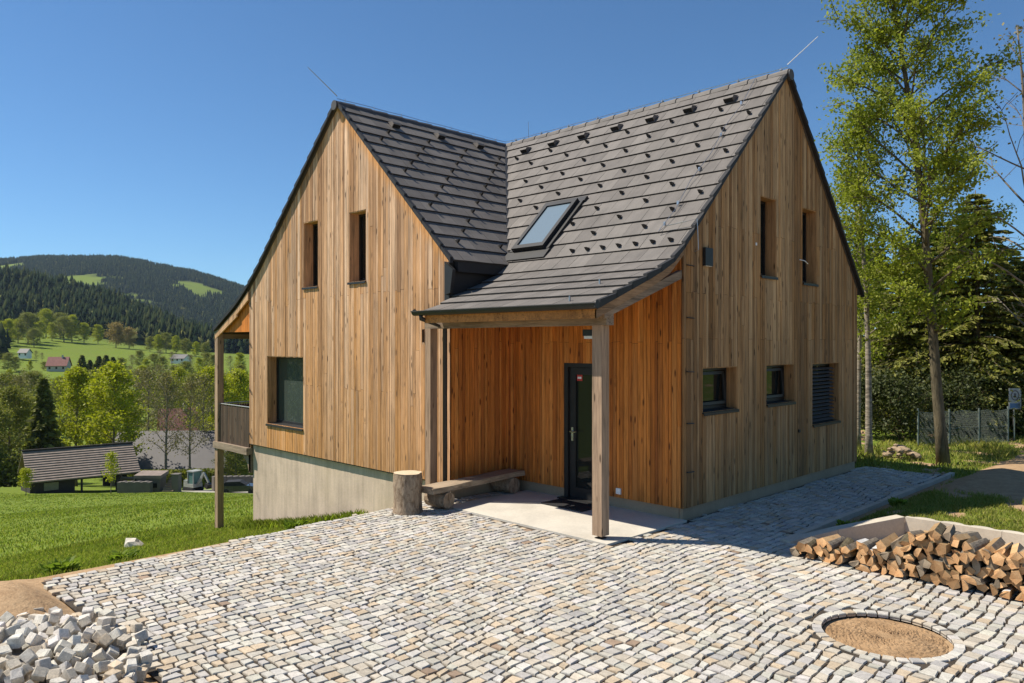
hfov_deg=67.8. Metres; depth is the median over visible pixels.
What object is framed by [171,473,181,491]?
stone pillar
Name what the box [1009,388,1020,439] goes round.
sign
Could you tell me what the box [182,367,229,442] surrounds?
broadleaf tree
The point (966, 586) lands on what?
firewood log
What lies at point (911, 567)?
firewood log
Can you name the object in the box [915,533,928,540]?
firewood log
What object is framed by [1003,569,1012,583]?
firewood log
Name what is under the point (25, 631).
granite sett
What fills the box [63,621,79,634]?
granite sett
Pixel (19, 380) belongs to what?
broadleaf tree
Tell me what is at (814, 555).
firewood log
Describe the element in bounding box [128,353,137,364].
broadleaf tree
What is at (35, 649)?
granite sett
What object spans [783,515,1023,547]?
garden curb
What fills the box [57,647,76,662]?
granite sett
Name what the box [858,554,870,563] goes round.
firewood log
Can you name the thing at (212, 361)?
broadleaf tree
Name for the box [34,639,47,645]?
granite sett
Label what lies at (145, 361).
broadleaf tree
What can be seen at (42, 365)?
broadleaf tree
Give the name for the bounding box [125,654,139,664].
granite sett
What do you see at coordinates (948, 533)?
firewood log
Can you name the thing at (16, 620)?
granite sett
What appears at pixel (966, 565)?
firewood log
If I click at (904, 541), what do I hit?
firewood log
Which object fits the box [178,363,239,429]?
broadleaf tree
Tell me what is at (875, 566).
firewood log
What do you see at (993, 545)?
firewood log
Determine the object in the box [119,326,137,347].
broadleaf tree
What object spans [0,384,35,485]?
broadleaf tree
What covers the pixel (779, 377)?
window
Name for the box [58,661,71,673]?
granite sett
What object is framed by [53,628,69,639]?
granite sett
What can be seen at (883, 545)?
firewood log
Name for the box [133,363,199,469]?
broadleaf tree
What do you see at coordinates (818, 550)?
firewood log
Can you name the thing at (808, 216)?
window
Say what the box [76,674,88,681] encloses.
granite sett
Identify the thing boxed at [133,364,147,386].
broadleaf tree
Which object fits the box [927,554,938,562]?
firewood log
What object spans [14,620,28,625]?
granite sett
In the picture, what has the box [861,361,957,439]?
shrub
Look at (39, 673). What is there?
granite sett
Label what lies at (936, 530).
firewood log
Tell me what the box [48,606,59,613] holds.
granite sett
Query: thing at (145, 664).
granite sett
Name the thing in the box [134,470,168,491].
stone hut
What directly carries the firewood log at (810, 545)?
on the firewood log at (814, 555)
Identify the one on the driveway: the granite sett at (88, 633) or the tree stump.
the tree stump
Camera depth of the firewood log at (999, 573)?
6.83 m
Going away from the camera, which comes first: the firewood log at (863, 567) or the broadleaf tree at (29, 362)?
the firewood log at (863, 567)
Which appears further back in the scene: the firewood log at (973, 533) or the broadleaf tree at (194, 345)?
the broadleaf tree at (194, 345)
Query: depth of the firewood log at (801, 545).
8.17 m
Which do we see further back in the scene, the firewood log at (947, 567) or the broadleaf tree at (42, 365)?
the broadleaf tree at (42, 365)
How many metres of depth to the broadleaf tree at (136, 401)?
130.06 m
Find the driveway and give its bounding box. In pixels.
[43,466,1023,682]
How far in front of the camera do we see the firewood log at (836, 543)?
7.98 m
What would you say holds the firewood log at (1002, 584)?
on the firewood log at (1007, 592)
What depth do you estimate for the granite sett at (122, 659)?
5.31 m
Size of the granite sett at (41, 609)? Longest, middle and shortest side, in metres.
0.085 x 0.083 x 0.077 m
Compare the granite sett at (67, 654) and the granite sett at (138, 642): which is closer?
the granite sett at (67, 654)
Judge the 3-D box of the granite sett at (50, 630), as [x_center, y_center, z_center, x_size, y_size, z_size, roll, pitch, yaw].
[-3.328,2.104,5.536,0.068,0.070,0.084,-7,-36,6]
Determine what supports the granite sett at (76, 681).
on the granite sett
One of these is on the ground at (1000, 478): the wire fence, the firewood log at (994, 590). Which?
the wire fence
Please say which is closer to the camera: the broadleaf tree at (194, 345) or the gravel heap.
the gravel heap
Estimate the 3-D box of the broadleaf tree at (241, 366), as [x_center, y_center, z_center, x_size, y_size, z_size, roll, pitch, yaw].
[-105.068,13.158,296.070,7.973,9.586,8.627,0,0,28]
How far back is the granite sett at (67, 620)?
5.73 m
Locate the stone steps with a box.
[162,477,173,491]
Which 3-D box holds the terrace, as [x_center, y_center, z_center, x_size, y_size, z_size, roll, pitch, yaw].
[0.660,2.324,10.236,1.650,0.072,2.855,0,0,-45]
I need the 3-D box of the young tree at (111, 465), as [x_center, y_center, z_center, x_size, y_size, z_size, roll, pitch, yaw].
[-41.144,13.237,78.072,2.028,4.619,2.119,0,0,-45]
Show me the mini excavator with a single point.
(193, 482)
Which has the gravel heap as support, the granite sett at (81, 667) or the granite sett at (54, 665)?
the granite sett at (54, 665)
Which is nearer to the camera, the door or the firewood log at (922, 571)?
the firewood log at (922, 571)
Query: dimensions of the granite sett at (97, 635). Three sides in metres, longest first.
0.085 x 0.083 x 0.077 m
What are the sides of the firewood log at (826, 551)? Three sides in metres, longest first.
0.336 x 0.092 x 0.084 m
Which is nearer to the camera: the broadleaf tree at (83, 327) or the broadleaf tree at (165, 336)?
the broadleaf tree at (165, 336)
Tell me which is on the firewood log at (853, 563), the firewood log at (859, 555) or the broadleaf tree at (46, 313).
the firewood log at (859, 555)
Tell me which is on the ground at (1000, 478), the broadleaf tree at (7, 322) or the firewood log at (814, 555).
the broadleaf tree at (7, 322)
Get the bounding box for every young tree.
[17,467,35,494]
[101,451,120,493]
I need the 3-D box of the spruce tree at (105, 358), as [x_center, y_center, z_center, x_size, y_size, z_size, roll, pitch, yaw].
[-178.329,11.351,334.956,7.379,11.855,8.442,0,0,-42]
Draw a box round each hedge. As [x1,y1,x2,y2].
[0,454,20,486]
[127,468,214,487]
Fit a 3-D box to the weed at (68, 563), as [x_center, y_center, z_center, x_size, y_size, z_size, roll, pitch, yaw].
[-4.749,2.377,8.027,0.432,0.215,0.395,0,0,-45]
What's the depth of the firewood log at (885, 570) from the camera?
7.53 m
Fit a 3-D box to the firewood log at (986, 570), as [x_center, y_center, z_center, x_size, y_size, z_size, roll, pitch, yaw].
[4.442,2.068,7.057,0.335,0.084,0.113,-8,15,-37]
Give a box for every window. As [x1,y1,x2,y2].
[265,356,302,431]
[302,220,317,289]
[347,209,365,284]
[702,366,738,415]
[760,195,777,279]
[766,364,795,407]
[802,207,818,286]
[812,362,840,427]
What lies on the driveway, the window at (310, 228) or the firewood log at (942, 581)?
the firewood log at (942, 581)
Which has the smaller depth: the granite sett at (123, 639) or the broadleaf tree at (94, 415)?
the granite sett at (123, 639)
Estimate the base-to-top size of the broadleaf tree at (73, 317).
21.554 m
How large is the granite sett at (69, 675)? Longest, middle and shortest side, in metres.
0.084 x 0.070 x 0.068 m
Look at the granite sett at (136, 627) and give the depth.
5.89 m
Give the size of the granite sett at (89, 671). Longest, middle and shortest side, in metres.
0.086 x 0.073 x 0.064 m
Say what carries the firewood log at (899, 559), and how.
on the firewood log at (903, 565)
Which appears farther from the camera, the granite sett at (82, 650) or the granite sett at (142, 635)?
the granite sett at (142, 635)
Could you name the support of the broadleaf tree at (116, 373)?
on the ground at (1000, 478)
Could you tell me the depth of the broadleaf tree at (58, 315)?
597.87 m
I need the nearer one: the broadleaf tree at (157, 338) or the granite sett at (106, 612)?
the granite sett at (106, 612)
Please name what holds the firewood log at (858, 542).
on the firewood log at (859, 555)
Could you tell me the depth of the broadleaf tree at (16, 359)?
384.75 m
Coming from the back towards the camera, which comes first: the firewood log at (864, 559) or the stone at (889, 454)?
the stone at (889, 454)
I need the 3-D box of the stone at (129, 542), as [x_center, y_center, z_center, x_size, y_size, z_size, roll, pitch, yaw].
[-7.071,3.791,14.256,0.355,0.266,0.275,0,0,-13]
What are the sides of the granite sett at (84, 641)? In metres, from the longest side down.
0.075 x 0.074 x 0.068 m
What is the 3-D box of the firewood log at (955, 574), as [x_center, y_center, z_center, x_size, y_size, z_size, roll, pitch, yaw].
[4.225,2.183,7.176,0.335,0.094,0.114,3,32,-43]
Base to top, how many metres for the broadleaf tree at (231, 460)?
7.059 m
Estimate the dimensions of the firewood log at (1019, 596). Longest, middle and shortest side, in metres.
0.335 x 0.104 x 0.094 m
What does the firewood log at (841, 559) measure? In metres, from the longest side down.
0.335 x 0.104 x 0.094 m
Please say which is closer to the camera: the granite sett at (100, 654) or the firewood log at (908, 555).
the granite sett at (100, 654)
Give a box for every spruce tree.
[15,377,65,477]
[76,355,89,371]
[87,360,92,370]
[94,356,101,370]
[100,355,109,369]
[857,242,958,425]
[857,242,1018,433]
[883,190,1023,431]
[903,220,1020,415]
[956,262,1023,436]
[970,248,1023,415]
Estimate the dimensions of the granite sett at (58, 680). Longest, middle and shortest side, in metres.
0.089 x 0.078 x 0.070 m
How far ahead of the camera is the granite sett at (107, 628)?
5.70 m
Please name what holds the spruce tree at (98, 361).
on the ground at (1000, 478)
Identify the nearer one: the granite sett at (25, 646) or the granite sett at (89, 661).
the granite sett at (89, 661)
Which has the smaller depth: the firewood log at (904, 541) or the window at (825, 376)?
the firewood log at (904, 541)
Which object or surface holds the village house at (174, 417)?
on the ground at (1000, 478)
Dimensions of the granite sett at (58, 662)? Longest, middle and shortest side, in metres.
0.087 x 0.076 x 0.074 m
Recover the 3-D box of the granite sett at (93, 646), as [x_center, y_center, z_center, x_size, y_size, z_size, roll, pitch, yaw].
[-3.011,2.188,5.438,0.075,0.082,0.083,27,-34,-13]
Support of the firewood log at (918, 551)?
on the firewood log at (922, 555)
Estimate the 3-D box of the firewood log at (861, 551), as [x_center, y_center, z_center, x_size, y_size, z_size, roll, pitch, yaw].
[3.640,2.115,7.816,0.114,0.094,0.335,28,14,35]
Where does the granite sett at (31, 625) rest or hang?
on the granite sett
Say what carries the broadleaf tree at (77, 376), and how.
on the ground at (1000, 478)
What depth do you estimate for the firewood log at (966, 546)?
7.01 m
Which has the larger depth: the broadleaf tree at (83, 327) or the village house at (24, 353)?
the broadleaf tree at (83, 327)
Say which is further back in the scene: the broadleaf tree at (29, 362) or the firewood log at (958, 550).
the broadleaf tree at (29, 362)
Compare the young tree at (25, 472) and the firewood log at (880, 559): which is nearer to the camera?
the firewood log at (880, 559)
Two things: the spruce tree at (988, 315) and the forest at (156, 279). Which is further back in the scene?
the forest at (156, 279)
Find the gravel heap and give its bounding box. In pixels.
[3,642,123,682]
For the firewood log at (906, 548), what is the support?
on the firewood log at (908, 555)
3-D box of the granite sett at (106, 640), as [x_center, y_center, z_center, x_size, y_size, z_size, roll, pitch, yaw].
[-2.926,2.156,5.493,0.079,0.080,0.083,-50,-5,-43]
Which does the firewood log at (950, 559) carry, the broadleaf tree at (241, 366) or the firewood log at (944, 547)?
the firewood log at (944, 547)
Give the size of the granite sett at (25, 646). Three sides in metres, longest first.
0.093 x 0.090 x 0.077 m
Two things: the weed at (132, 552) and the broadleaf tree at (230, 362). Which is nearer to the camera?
the weed at (132, 552)
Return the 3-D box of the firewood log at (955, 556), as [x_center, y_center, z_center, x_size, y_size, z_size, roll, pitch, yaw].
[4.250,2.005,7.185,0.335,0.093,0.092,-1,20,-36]
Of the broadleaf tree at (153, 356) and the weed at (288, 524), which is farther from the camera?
the broadleaf tree at (153, 356)
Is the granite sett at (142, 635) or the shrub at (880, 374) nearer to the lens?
the granite sett at (142, 635)
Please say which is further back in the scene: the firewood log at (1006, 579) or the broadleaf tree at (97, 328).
the broadleaf tree at (97, 328)
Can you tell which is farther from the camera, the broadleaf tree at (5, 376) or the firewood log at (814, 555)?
the broadleaf tree at (5, 376)
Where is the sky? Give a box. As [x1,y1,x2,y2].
[0,0,1023,335]
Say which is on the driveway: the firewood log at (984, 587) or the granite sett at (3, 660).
the firewood log at (984, 587)
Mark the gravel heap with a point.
(17, 652)
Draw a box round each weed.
[38,555,82,575]
[107,548,139,561]
[283,518,308,529]
[836,519,855,525]
[887,497,906,506]
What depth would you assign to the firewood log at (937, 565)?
7.17 m
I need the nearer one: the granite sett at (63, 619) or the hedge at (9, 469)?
the granite sett at (63, 619)
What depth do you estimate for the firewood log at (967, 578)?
7.01 m
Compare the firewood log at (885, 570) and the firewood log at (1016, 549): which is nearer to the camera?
the firewood log at (1016, 549)
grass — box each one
[0,427,1023,580]
[234,508,367,530]
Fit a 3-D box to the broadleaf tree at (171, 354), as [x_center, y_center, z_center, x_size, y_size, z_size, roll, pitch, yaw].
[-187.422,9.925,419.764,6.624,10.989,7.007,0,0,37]
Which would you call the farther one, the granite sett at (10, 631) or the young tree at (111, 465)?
the young tree at (111, 465)
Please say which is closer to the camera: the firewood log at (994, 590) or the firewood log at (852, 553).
the firewood log at (994, 590)
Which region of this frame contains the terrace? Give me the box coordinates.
[449,490,686,545]
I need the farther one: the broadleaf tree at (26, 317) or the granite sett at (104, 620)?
the broadleaf tree at (26, 317)
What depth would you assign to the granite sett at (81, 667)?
5.04 m
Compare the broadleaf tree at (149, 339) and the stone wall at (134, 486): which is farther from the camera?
the broadleaf tree at (149, 339)
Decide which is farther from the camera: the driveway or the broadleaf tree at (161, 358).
the broadleaf tree at (161, 358)
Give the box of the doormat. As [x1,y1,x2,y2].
[541,498,591,511]
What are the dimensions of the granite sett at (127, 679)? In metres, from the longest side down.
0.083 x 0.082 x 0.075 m
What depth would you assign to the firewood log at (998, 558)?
6.83 m
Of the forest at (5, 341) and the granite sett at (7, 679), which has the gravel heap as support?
the granite sett at (7, 679)
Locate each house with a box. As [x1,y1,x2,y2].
[17,349,32,358]
[45,355,72,371]
[157,403,198,430]
[170,354,192,363]
[213,36,863,539]
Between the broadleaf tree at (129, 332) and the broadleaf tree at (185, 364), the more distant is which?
the broadleaf tree at (129, 332)
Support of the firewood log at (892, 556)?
on the firewood log at (893, 564)
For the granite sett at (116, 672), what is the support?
on the granite sett
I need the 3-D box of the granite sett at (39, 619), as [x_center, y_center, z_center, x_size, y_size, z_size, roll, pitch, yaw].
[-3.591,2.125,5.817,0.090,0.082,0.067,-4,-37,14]
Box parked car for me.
[224,479,252,492]
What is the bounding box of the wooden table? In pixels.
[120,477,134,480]
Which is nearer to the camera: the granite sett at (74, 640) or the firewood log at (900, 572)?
the granite sett at (74, 640)
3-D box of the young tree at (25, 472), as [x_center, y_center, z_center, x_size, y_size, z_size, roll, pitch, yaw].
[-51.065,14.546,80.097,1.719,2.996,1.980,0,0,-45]
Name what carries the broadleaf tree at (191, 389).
on the ground at (1000, 478)
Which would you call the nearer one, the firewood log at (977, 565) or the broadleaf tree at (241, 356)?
the firewood log at (977, 565)
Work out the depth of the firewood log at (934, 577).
7.24 m
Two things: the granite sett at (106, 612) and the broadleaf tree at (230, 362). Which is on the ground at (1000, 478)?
the broadleaf tree at (230, 362)
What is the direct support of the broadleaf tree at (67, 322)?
on the ground at (1000, 478)
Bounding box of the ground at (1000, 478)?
[0,262,1023,682]
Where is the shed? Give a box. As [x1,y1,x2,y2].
[17,442,140,492]
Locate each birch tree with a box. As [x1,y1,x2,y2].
[814,0,1023,465]
[818,110,943,456]
[830,179,912,448]
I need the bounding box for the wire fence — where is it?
[917,406,1008,444]
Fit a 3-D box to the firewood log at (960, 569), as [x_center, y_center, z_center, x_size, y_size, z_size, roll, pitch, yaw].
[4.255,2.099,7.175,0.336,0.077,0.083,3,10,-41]
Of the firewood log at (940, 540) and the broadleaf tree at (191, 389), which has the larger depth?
the broadleaf tree at (191, 389)
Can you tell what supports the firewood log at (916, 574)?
on the driveway
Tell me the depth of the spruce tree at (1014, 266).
24.69 m
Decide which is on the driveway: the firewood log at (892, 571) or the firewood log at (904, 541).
the firewood log at (892, 571)
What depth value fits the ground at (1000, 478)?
21.20 m
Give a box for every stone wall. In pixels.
[117,481,152,492]
[212,475,252,490]
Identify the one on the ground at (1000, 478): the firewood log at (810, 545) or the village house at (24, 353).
the village house at (24, 353)
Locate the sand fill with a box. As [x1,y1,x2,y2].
[824,617,948,658]
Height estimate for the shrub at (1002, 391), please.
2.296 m
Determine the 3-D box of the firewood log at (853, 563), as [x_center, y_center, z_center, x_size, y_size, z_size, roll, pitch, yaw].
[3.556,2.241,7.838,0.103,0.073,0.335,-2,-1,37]
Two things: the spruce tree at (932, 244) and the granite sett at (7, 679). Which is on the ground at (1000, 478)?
the spruce tree at (932, 244)
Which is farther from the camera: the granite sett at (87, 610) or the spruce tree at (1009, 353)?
the spruce tree at (1009, 353)
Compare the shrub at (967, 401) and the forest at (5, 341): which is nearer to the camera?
the shrub at (967, 401)
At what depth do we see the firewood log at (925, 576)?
7.31 m
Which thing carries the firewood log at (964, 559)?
on the firewood log at (966, 565)
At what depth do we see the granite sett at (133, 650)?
5.41 m
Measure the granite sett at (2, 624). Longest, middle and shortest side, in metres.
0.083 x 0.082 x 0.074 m
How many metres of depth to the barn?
114.43 m
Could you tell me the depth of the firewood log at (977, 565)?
7.00 m
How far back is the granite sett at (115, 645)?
5.58 m
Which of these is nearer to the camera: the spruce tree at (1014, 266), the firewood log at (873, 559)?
the firewood log at (873, 559)
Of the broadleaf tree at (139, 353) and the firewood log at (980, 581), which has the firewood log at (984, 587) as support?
the firewood log at (980, 581)
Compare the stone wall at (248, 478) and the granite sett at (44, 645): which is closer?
the granite sett at (44, 645)
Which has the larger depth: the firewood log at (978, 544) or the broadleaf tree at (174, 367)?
the broadleaf tree at (174, 367)
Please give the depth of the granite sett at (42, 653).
5.18 m
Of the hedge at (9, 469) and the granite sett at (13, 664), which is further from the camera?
the hedge at (9, 469)
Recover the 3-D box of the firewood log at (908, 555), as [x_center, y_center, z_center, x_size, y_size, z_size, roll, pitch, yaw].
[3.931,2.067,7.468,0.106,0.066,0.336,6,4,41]
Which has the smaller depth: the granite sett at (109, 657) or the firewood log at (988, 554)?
the granite sett at (109, 657)
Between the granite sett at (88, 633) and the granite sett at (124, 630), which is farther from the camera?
the granite sett at (124, 630)
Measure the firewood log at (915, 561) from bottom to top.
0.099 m
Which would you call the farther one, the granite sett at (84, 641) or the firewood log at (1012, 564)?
the firewood log at (1012, 564)
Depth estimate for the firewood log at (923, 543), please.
7.31 m
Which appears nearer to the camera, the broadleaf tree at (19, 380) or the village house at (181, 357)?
the broadleaf tree at (19, 380)
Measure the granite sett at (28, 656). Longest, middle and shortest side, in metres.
0.090 x 0.080 x 0.079 m
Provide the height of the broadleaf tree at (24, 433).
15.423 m
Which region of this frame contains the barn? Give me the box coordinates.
[105,430,234,485]
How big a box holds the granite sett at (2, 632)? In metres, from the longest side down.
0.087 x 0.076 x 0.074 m
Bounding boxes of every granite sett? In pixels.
[0,611,16,622]
[0,622,6,628]
[0,627,4,641]
[0,644,11,657]
[0,657,8,669]
[0,669,10,682]
[4,675,10,682]
[5,623,20,636]
[5,654,15,659]
[5,658,21,669]
[6,619,14,626]
[7,633,24,648]
[10,667,23,682]
[12,616,26,625]
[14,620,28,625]
[14,627,32,637]
[18,613,29,617]
[19,648,38,665]
[20,621,36,632]
[21,664,33,675]
[22,638,31,649]
[23,671,38,682]
[25,632,42,645]
[28,614,40,620]
[29,645,42,652]
[30,666,48,681]
[33,607,43,610]
[33,614,48,624]
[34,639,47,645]
[35,657,51,667]
[36,649,53,658]
[37,621,51,632]
[38,632,48,638]
[42,643,53,651]
[46,626,61,636]
[46,660,58,677]
[46,668,61,682]
[47,614,59,625]
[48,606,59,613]
[48,635,61,649]
[49,677,66,682]
[50,609,62,619]
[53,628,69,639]
[54,639,71,654]
[54,652,62,665]
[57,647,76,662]
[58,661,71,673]
[60,616,74,622]
[60,668,77,682]
[61,617,76,628]
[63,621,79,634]
[68,635,80,646]
[69,655,80,666]
[70,679,82,682]
[73,644,88,659]
[74,661,89,674]
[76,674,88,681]
[78,613,90,623]
[78,668,93,675]
[79,616,92,629]
[81,627,95,640]
[81,638,90,643]
[82,607,93,618]
[82,657,95,667]
[83,678,99,682]
[87,642,97,652]
[89,674,97,679]
[91,629,109,644]
[92,625,102,640]
[92,648,106,662]
[92,660,110,674]
[96,616,111,625]
[98,608,113,616]
[98,633,113,649]
[102,624,110,633]
[103,652,113,660]
[103,674,117,682]
[104,669,121,681]
[105,645,118,658]
[107,616,115,625]
[107,660,123,674]
[109,628,122,642]
[113,640,125,649]
[117,634,131,647]
[118,627,126,633]
[118,657,124,665]
[118,676,134,682]
[123,670,137,682]
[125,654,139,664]
[125,658,137,672]
[126,639,137,649]
[126,646,141,655]
[130,622,142,632]
[132,637,140,645]
[134,629,148,641]
[136,666,147,682]
[137,662,149,670]
[139,650,152,663]
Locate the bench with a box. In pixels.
[422,469,524,508]
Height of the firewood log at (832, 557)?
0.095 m
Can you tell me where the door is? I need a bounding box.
[557,363,591,503]
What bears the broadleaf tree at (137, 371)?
on the ground at (1000, 478)
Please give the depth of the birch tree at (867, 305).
15.45 m
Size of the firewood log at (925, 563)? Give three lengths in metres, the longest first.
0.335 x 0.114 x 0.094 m
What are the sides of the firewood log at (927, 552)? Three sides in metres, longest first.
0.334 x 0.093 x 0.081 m
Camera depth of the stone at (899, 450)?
15.04 m
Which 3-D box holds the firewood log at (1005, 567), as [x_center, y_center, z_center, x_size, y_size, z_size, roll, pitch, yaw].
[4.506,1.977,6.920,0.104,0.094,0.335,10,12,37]
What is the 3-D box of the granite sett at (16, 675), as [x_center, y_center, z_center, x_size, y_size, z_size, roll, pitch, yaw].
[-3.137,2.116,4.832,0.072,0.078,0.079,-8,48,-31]
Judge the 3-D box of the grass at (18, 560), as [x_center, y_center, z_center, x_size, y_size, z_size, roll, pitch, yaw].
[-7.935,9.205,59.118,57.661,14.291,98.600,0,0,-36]
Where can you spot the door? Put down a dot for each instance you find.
(577, 379)
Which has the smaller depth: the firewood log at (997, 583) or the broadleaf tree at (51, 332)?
the firewood log at (997, 583)
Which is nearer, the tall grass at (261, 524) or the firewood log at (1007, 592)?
the firewood log at (1007, 592)
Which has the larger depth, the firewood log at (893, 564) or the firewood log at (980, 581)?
the firewood log at (893, 564)
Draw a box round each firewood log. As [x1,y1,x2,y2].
[790,544,799,556]
[796,536,817,551]
[804,539,816,553]
[806,551,818,558]
[813,545,825,556]
[816,534,840,547]
[822,547,837,557]
[826,536,845,551]
[826,553,842,561]
[831,548,840,553]
[835,554,855,563]
[839,537,854,553]
[841,539,860,553]
[843,549,858,557]
[849,558,859,566]
[855,551,861,559]
[855,563,873,572]
[856,538,868,548]
[858,545,867,555]
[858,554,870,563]
[861,537,879,552]
[866,555,877,565]
[868,548,874,555]
[870,561,881,571]
[872,546,880,555]
[876,532,898,551]
[877,553,884,563]
[880,548,892,559]
[881,564,889,574]
[887,560,899,569]
[888,552,895,559]
[889,566,896,574]
[890,534,904,549]
[893,546,916,556]
[894,568,909,576]
[895,554,905,564]
[899,533,913,548]
[899,544,913,551]
[900,561,907,570]
[903,546,917,560]
[906,559,918,563]
[907,562,918,572]
[908,530,924,542]
[908,532,926,545]
[909,570,919,577]
[914,547,923,556]
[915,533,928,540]
[916,564,928,576]
[917,550,926,560]
[918,538,929,547]
[919,558,931,568]
[920,569,932,582]
[923,547,935,554]
[927,541,937,551]
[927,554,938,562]
[928,522,945,539]
[930,556,944,572]
[930,571,939,585]
[933,536,945,543]
[935,540,952,555]
[938,569,952,579]
[938,576,946,584]
[941,524,955,541]
[943,553,955,566]
[944,564,955,568]
[946,551,954,564]
[946,578,961,589]
[950,533,970,547]
[950,569,960,581]
[951,547,962,553]
[952,552,960,564]
[954,531,981,539]
[954,564,965,573]
[958,554,970,563]
[959,572,976,585]
[960,550,976,561]
[960,561,971,567]
[962,535,977,550]
[962,580,975,591]
[964,566,975,574]
[969,538,989,553]
[971,558,985,574]
[971,575,993,584]
[974,541,990,560]
[976,570,987,578]
[976,580,992,591]
[981,548,994,559]
[981,564,991,575]
[983,556,988,564]
[985,537,1005,552]
[986,558,999,569]
[989,569,998,579]
[990,579,1000,595]
[991,548,1010,565]
[994,542,1012,553]
[994,566,1010,577]
[994,578,1002,587]
[997,580,1011,588]
[999,564,1010,570]
[999,585,1015,598]
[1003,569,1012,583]
[1005,555,1021,568]
[1009,568,1023,584]
[1010,543,1023,560]
[1012,583,1021,591]
[1015,591,1023,600]
[1018,564,1023,574]
[1019,549,1023,562]
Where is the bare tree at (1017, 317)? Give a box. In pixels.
[900,19,1023,326]
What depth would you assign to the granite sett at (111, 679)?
4.95 m
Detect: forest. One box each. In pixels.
[0,254,245,326]
[0,263,248,353]
[0,305,12,358]
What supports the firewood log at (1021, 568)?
on the firewood log
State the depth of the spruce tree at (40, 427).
103.31 m
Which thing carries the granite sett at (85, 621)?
on the granite sett
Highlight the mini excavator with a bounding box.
[182,469,211,490]
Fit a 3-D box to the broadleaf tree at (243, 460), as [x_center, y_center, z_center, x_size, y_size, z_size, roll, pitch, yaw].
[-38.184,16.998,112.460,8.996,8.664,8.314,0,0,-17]
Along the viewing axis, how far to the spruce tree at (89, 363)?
334.35 m
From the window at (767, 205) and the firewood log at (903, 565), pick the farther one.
the window at (767, 205)
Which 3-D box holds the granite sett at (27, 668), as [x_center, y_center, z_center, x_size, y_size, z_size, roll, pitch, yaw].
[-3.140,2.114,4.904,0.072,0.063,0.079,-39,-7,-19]
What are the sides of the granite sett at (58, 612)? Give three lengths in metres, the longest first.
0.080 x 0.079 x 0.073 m
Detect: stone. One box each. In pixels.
[124,538,143,547]
[882,452,892,457]
[894,447,904,452]
[902,447,910,452]
[911,452,921,458]
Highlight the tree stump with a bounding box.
[392,470,422,514]
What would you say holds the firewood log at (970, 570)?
on the firewood log at (967, 578)
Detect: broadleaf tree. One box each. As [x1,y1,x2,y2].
[0,318,18,342]
[0,352,17,369]
[0,368,41,452]
[0,371,35,430]
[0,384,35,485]
[0,394,23,467]
[1,388,58,453]
[9,356,22,368]
[10,319,28,342]
[14,312,45,342]
[19,368,54,393]
[25,328,42,344]
[27,360,33,369]
[34,320,47,341]
[35,376,78,436]
[36,308,56,336]
[40,361,46,369]
[46,322,57,338]
[48,363,108,485]
[50,312,73,337]
[51,316,76,341]
[61,314,81,341]
[62,378,123,445]
[71,358,153,486]
[77,322,91,340]
[91,324,105,340]
[103,321,125,347]
[110,389,151,436]
[117,356,127,368]
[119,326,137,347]
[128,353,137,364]
[129,360,183,430]
[129,367,158,422]
[130,370,153,406]
[132,350,146,365]
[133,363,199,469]
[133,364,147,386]
[140,359,151,368]
[142,376,187,428]
[144,336,156,349]
[147,353,159,369]
[151,334,164,350]
[155,355,168,371]
[158,332,172,350]
[161,375,214,468]
[164,364,178,374]
[168,335,181,351]
[168,352,177,363]
[169,365,189,407]
[177,361,197,375]
[177,369,214,424]
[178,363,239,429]
[179,338,191,353]
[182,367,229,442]
[191,341,200,355]
[194,358,204,370]
[198,342,211,356]
[200,352,212,367]
[207,353,214,366]
[210,367,248,421]
[211,450,249,475]
[225,355,235,369]
[229,452,252,475]
[230,364,248,375]
[234,353,247,370]
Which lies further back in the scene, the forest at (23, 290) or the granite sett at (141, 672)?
the forest at (23, 290)
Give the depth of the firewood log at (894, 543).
7.51 m
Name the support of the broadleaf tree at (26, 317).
on the ground at (1000, 478)
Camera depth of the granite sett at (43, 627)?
5.56 m
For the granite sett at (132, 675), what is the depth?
5.11 m
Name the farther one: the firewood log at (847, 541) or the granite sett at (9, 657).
the firewood log at (847, 541)
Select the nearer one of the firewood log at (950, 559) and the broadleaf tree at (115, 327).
the firewood log at (950, 559)
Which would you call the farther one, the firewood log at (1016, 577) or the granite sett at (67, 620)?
the firewood log at (1016, 577)
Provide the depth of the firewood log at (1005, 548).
6.89 m
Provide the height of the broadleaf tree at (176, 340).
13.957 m
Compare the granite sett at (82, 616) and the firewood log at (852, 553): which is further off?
the firewood log at (852, 553)
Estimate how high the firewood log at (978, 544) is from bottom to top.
0.110 m
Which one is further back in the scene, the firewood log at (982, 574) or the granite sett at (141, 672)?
the firewood log at (982, 574)
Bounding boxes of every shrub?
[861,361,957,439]
[861,363,926,439]
[901,355,1006,437]
[926,352,1023,434]
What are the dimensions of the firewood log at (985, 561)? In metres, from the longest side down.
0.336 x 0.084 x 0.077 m
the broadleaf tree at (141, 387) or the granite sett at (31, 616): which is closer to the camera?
the granite sett at (31, 616)
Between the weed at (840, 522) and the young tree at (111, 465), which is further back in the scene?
the young tree at (111, 465)
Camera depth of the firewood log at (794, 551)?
8.19 m
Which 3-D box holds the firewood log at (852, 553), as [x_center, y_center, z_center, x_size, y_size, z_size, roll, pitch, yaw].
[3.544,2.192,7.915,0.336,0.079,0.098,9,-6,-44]
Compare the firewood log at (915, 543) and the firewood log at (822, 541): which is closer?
the firewood log at (915, 543)
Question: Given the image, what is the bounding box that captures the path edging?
[780,472,954,540]
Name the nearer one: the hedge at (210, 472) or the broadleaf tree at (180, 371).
the hedge at (210, 472)
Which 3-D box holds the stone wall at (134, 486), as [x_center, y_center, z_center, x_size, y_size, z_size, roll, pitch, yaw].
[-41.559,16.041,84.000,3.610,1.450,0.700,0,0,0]

